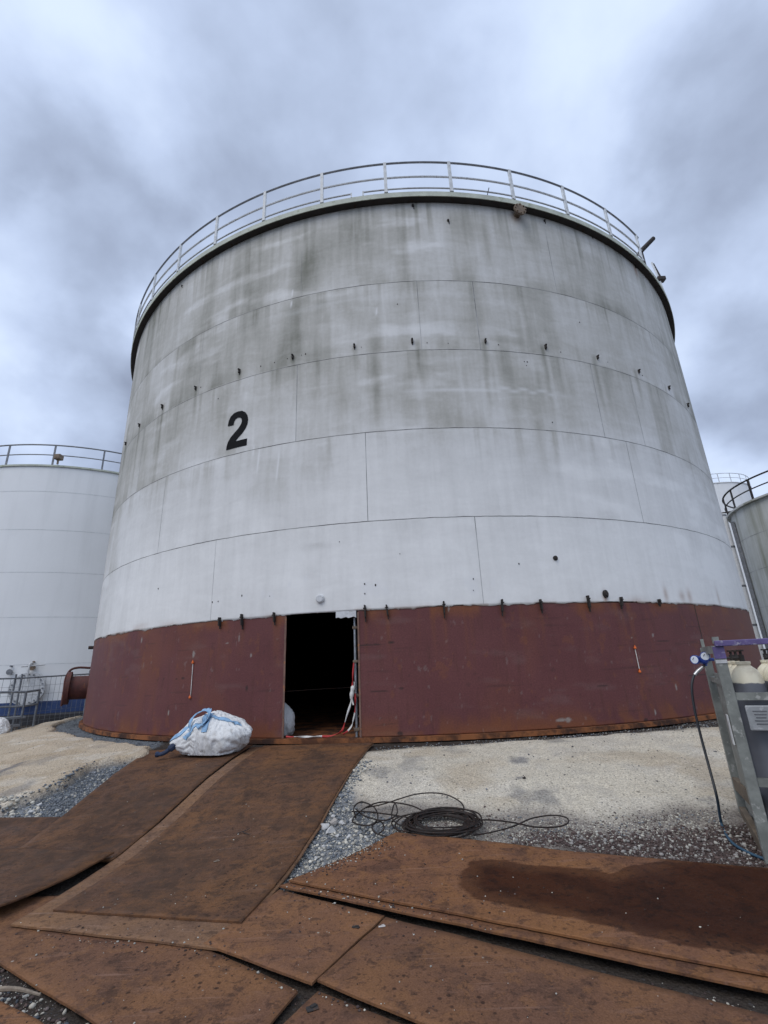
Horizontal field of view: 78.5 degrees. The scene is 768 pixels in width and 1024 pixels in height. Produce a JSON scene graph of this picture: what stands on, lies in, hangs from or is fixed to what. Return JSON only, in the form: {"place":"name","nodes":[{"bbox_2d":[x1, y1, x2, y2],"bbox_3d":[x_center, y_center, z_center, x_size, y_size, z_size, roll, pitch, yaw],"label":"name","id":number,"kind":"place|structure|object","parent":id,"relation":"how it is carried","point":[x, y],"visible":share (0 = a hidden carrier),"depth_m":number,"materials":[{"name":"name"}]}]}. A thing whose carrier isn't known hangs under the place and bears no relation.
{"place":"outdoors","nodes":[
{"label":"outdoors","id":0,"kind":"place"},
{"bbox_2d":[0,716,767,1023],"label":"ground","id":1,"kind":"structure","parent":0,"point":[586,779],"depth_m":5.37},
{"bbox_2d":[0,717,10,733],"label":"bulk bag","id":2,"kind":"object","parent":1,"relation":"on","point":[5,727],"visible":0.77,"depth_m":11.69,"materials":[{"name":"white fabric"}]},
{"bbox_2d":[0,689,40,729],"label":"access platform","id":3,"kind":"structure","parent":1,"relation":"on","point":[21,716],"depth_m":12.48,"materials":[{"name":"grey metal"}]},
{"bbox_2d":[0,1001,43,1023],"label":"steel plate","id":4,"kind":"object","parent":1,"relation":"on","point":[9,1014],"visible":0.99,"depth_m":2.39,"materials":[{"name":"brown metal"}]},
{"bbox_2d":[0,670,89,731],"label":"temporary fence","id":5,"kind":"object","parent":1,"relation":"on","point":[18,694],"visible":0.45,"depth_m":13.74,"materials":[{"name":"metal"}]},
{"bbox_2d":[0,817,110,861],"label":"steel plate","id":6,"kind":"object","parent":1,"relation":"on","point":[17,832],"visible":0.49,"depth_m":5.13,"materials":[{"name":"brown metal"}]},
{"bbox_2d":[0,848,113,906],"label":"steel plate","id":7,"kind":"object","parent":1,"relation":"on","point":[24,873],"visible":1,"depth_m":4.09,"materials":[{"name":"brown metal"}]},
{"bbox_2d":[20,745,252,861],"bbox_3d":[-2.981,3.514,5.962,1.716,0.488,3.443,-2,-18,0],"label":"steel plate","id":8,"kind":"object","parent":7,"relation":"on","point":[151,789],"visible":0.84,"depth_m":5.48,"materials":[{"name":"brown metal"}]},
{"bbox_2d":[155,708,252,756],"bbox_3d":[-2.712,3.388,7.311,1.364,0.647,0.834,-3,-18,2],"label":"bulk bag","id":9,"kind":"object","parent":8,"relation":"on","point":[214,733],"visible":1,"depth_m":7.02,"materials":[{"name":"white fabric"}]},
{"bbox_2d":[0,444,121,725],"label":"storage tank","id":10,"kind":"object","parent":1,"relation":"on","point":[55,524],"visible":0.45,"depth_m":20.46,"materials":[{"name":"white metal"}]},
{"bbox_2d":[0,896,297,1023],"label":"steel plate","id":11,"kind":"object","parent":1,"relation":"on","point":[204,987],"visible":0.75,"depth_m":2.64,"materials":[{"name":"brown metal"}]},
{"bbox_2d":[10,743,373,950],"bbox_3d":[-1.512,3.213,5.205,1.934,0.491,4.510,-5,-18,9],"label":"steel plate","id":12,"kind":"object","parent":1,"relation":"on","point":[167,931],"visible":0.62,"depth_m":3.27,"materials":[{"name":"brown metal"}]},
{"bbox_2d":[53,742,372,923],"bbox_3d":[-1.406,3.238,5.338,1.734,0.491,4.219,-6,-18,10],"label":"steel plate","id":13,"kind":"object","parent":12,"relation":"on","point":[287,789],"visible":0.99,"depth_m":4.40,"materials":[{"name":"brown metal"}]},
{"bbox_2d":[203,889,383,985],"bbox_3d":[-0.595,2.722,3.065,0.939,0.016,0.784,-12,-21,28],"label":"steel plate","id":14,"kind":"object","parent":1,"relation":"on","point":[265,939],"visible":0.99,"depth_m":2.99,"materials":[{"name":"brown metal"}]},
{"bbox_2d":[330,817,337,825],"bbox_3d":[-0.509,3.132,4.749,0.092,0.072,0.073,8,-21,-28],"label":"rock","id":15,"kind":"object","parent":1,"relation":"on","point":[333,821],"visible":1,"depth_m":4.73,"materials":[{"name":"grey stone"}]},
{"bbox_2d":[284,991,400,1023],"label":"steel plate","id":16,"kind":"object","parent":1,"relation":"on","point":[327,1012],"visible":0.99,"depth_m":2.30,"materials":[{"name":"brown metal"}]},
{"bbox_2d":[306,1003,318,1012],"bbox_3d":[-0.359,2.482,2.352,0.060,0.010,0.042,5,-20,-22],"label":"metal scrap","id":17,"kind":"object","parent":16,"relation":"on","point":[313,1007],"visible":1,"depth_m":2.35,"materials":[{"name":"metal"}]},
{"bbox_2d":[0,778,758,1023],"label":"grit","id":18,"kind":"object","parent":1,"relation":"on","point":[391,906],"visible":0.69,"depth_m":3.11,"materials":[{"name":"stone"}]},
{"bbox_2d":[280,882,767,993],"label":"steel plate","id":19,"kind":"object","parent":18,"relation":"on","point":[743,980],"visible":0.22,"depth_m":2.73,"materials":[{"name":"brown metal"}]},
{"bbox_2d":[289,832,767,976],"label":"steel plate","id":20,"kind":"object","parent":19,"relation":"on","point":[603,899],"visible":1,"depth_m":3.33,"materials":[{"name":"brown metal"}]},
{"bbox_2d":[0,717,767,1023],"bbox_3d":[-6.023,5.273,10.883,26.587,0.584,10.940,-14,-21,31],"label":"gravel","id":21,"kind":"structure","parent":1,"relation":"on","point":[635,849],"depth_m":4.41,"materials":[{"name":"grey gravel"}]},
{"bbox_2d":[0,986,40,995],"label":"stick","id":22,"kind":"object","parent":21,"relation":"on","point":[15,989],"visible":1,"depth_m":2.54,"materials":[{"name":"brown wood"}]},
{"bbox_2d":[321,823,329,829],"bbox_3d":[-0.595,3.134,4.679,0.104,0.067,0.055,0,-18,-8],"label":"rock","id":23,"kind":"object","parent":21,"relation":"on","point":[324,826],"visible":0.99,"depth_m":4.67,"materials":[{"name":"grey stone"}]},
{"bbox_2d":[326,826,335,833],"bbox_3d":[-0.527,3.114,4.608,0.102,0.075,0.068,8,-21,-29],"label":"rock","id":24,"kind":"object","parent":21,"relation":"on","point":[330,829],"visible":1,"depth_m":4.59,"materials":[{"name":"grey stone"}]},
{"bbox_2d":[351,792,568,838],"bbox_3d":[0.727,3.012,4.681,2.138,0.196,0.956,-2,-18,0],"label":"cable coil","id":25,"kind":"object","parent":21,"relation":"on","point":[407,825],"visible":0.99,"depth_m":4.59,"materials":[{"name":"black rubber"}]},
{"bbox_2d":[60,161,761,743],"bbox_3d":[0.893,0.507,19.376,21.187,13.329,21.200,-2,-18,0],"label":"storage tank","id":26,"kind":"object","parent":1,"relation":"on","point":[446,449],"visible":0.97,"depth_m":9.56,"materials":[{"name":"white metal"}]},
{"bbox_2d":[284,703,294,735],"bbox_3d":[-1.829,3.668,8.350,0.493,0.544,0.473,1,-18,-10],"label":"bulk bag","id":27,"kind":"object","parent":26,"relation":"on","point":[289,721],"visible":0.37,"depth_m":8.18,"materials":[{"name":"white fabric"}]},
{"bbox_2d":[352,617,359,736],"bbox_3d":[-0.437,2.737,7.929,0.201,1.930,0.109,2,-19,-13],"label":"scaffold pole","id":28,"kind":"object","parent":26,"relation":"on","point":[356,729],"visible":0.78,"depth_m":7.90,"materials":[{"name":"grey metal"}]},
{"bbox_2d":[286,663,353,737],"bbox_3d":[-1.054,3.115,7.781,1.157,1.131,0.096,-4,-18,5],"label":"barrier tape","id":29,"kind":"object","parent":28,"relation":"hanging from","point":[326,736],"visible":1,"depth_m":7.62,"materials":[{"name":"red plastic"}]},
{"bbox_2d":[350,685,354,704],"bbox_3d":[-0.522,3.025,7.750,0.084,0.307,0.072,5,-19,-20],"label":"rag","id":30,"kind":"object","parent":29,"relation":"hanging from","point":[352,692],"visible":1,"depth_m":7.73,"materials":[{"name":"white fabric"}]},
{"bbox_2d":[343,682,355,734],"bbox_3d":[-0.570,3.212,7.702,0.237,0.803,0.055,0,-18,-8],"label":"barrier tape","id":31,"kind":"object","parent":28,"relation":"attached to","point":[350,727],"visible":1,"depth_m":7.68,"materials":[{"name":"white plastic"}]},
{"bbox_2d":[317,917,767,1023],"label":"steel plate","id":32,"kind":"object","parent":1,"relation":"on","point":[511,983],"visible":1,"depth_m":2.42,"materials":[{"name":"brown metal"}]},
{"bbox_2d":[700,637,767,863],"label":"cylinder rack","id":33,"kind":"object","parent":1,"relation":"on","point":[747,783],"visible":0.97,"depth_m":4.12,"materials":[{"name":"grey metal"}]},
{"bbox_2d":[690,652,713,665],"bbox_3d":[3.351,1.540,4.920,0.232,0.145,0.132,-2,-18,0],"label":"gas regulator","id":34,"kind":"object","parent":33,"relation":"attached to","point":[704,658],"visible":0.95,"depth_m":4.90,"materials":[{"name":"blue metal"}]},
{"bbox_2d":[690,664,763,859],"bbox_3d":[3.181,2.206,4.315,0.325,1.531,0.832,-4,-18,6],"label":"gas hose","id":35,"kind":"object","parent":34,"relation":"hanging from","point":[698,670],"visible":0.98,"depth_m":4.50,"materials":[{"name":"rubber"}]},
{"bbox_2d":[726,650,733,667],"bbox_3d":[3.602,2.162,4.609,0.250,1.545,0.250,-7,-19,14],"label":"gas cylinder","id":36,"kind":"object","parent":33,"relation":"on","point":[730,658],"visible":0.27,"depth_m":4.82,"materials":[{"name":"paint"}]},
{"bbox_2d":[729,650,739,678],"bbox_3d":[3.469,2.088,4.368,0.250,1.545,0.250,-9,-19,19],"label":"gas cylinder","id":37,"kind":"object","parent":33,"relation":"on","point":[732,667],"visible":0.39,"depth_m":4.56,"materials":[{"name":"paint"}]},
{"bbox_2d":[731,650,767,819],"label":"gas cylinder","id":38,"kind":"object","parent":33,"relation":"on","point":[746,676],"visible":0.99,"depth_m":4.15,"materials":[{"name":"paint"}]},
{"bbox_2d":[757,649,767,676],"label":"gas cylinder","id":39,"kind":"object","parent":33,"relation":"on","point":[762,666],"visible":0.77,"depth_m":4.67,"materials":[{"name":"paint"}]},
{"bbox_2d":[763,649,767,689],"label":"gas cylinder","id":40,"kind":"object","parent":33,"relation":"on","point":[765,674],"visible":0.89,"depth_m":4.42,"materials":[{"name":"paint"}]},
{"bbox_2d":[712,473,766,652],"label":"storage tank","id":41,"kind":"object","parent":1,"relation":"on","point":[722,489],"visible":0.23,"depth_m":46.70,"materials":[{"name":"white metal"}]},
{"bbox_2d":[721,470,767,659],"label":"storage tank","id":42,"kind":"object","parent":1,"relation":"on","point":[748,521],"visible":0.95,"depth_m":21.29,"materials":[{"name":"metal"}]},
{"bbox_2d":[0,0,767,497],"label":"sky","id":43,"kind":"structure","parent":0,"point":[127,127],"materials":[{"name":"grey"}]}
]}

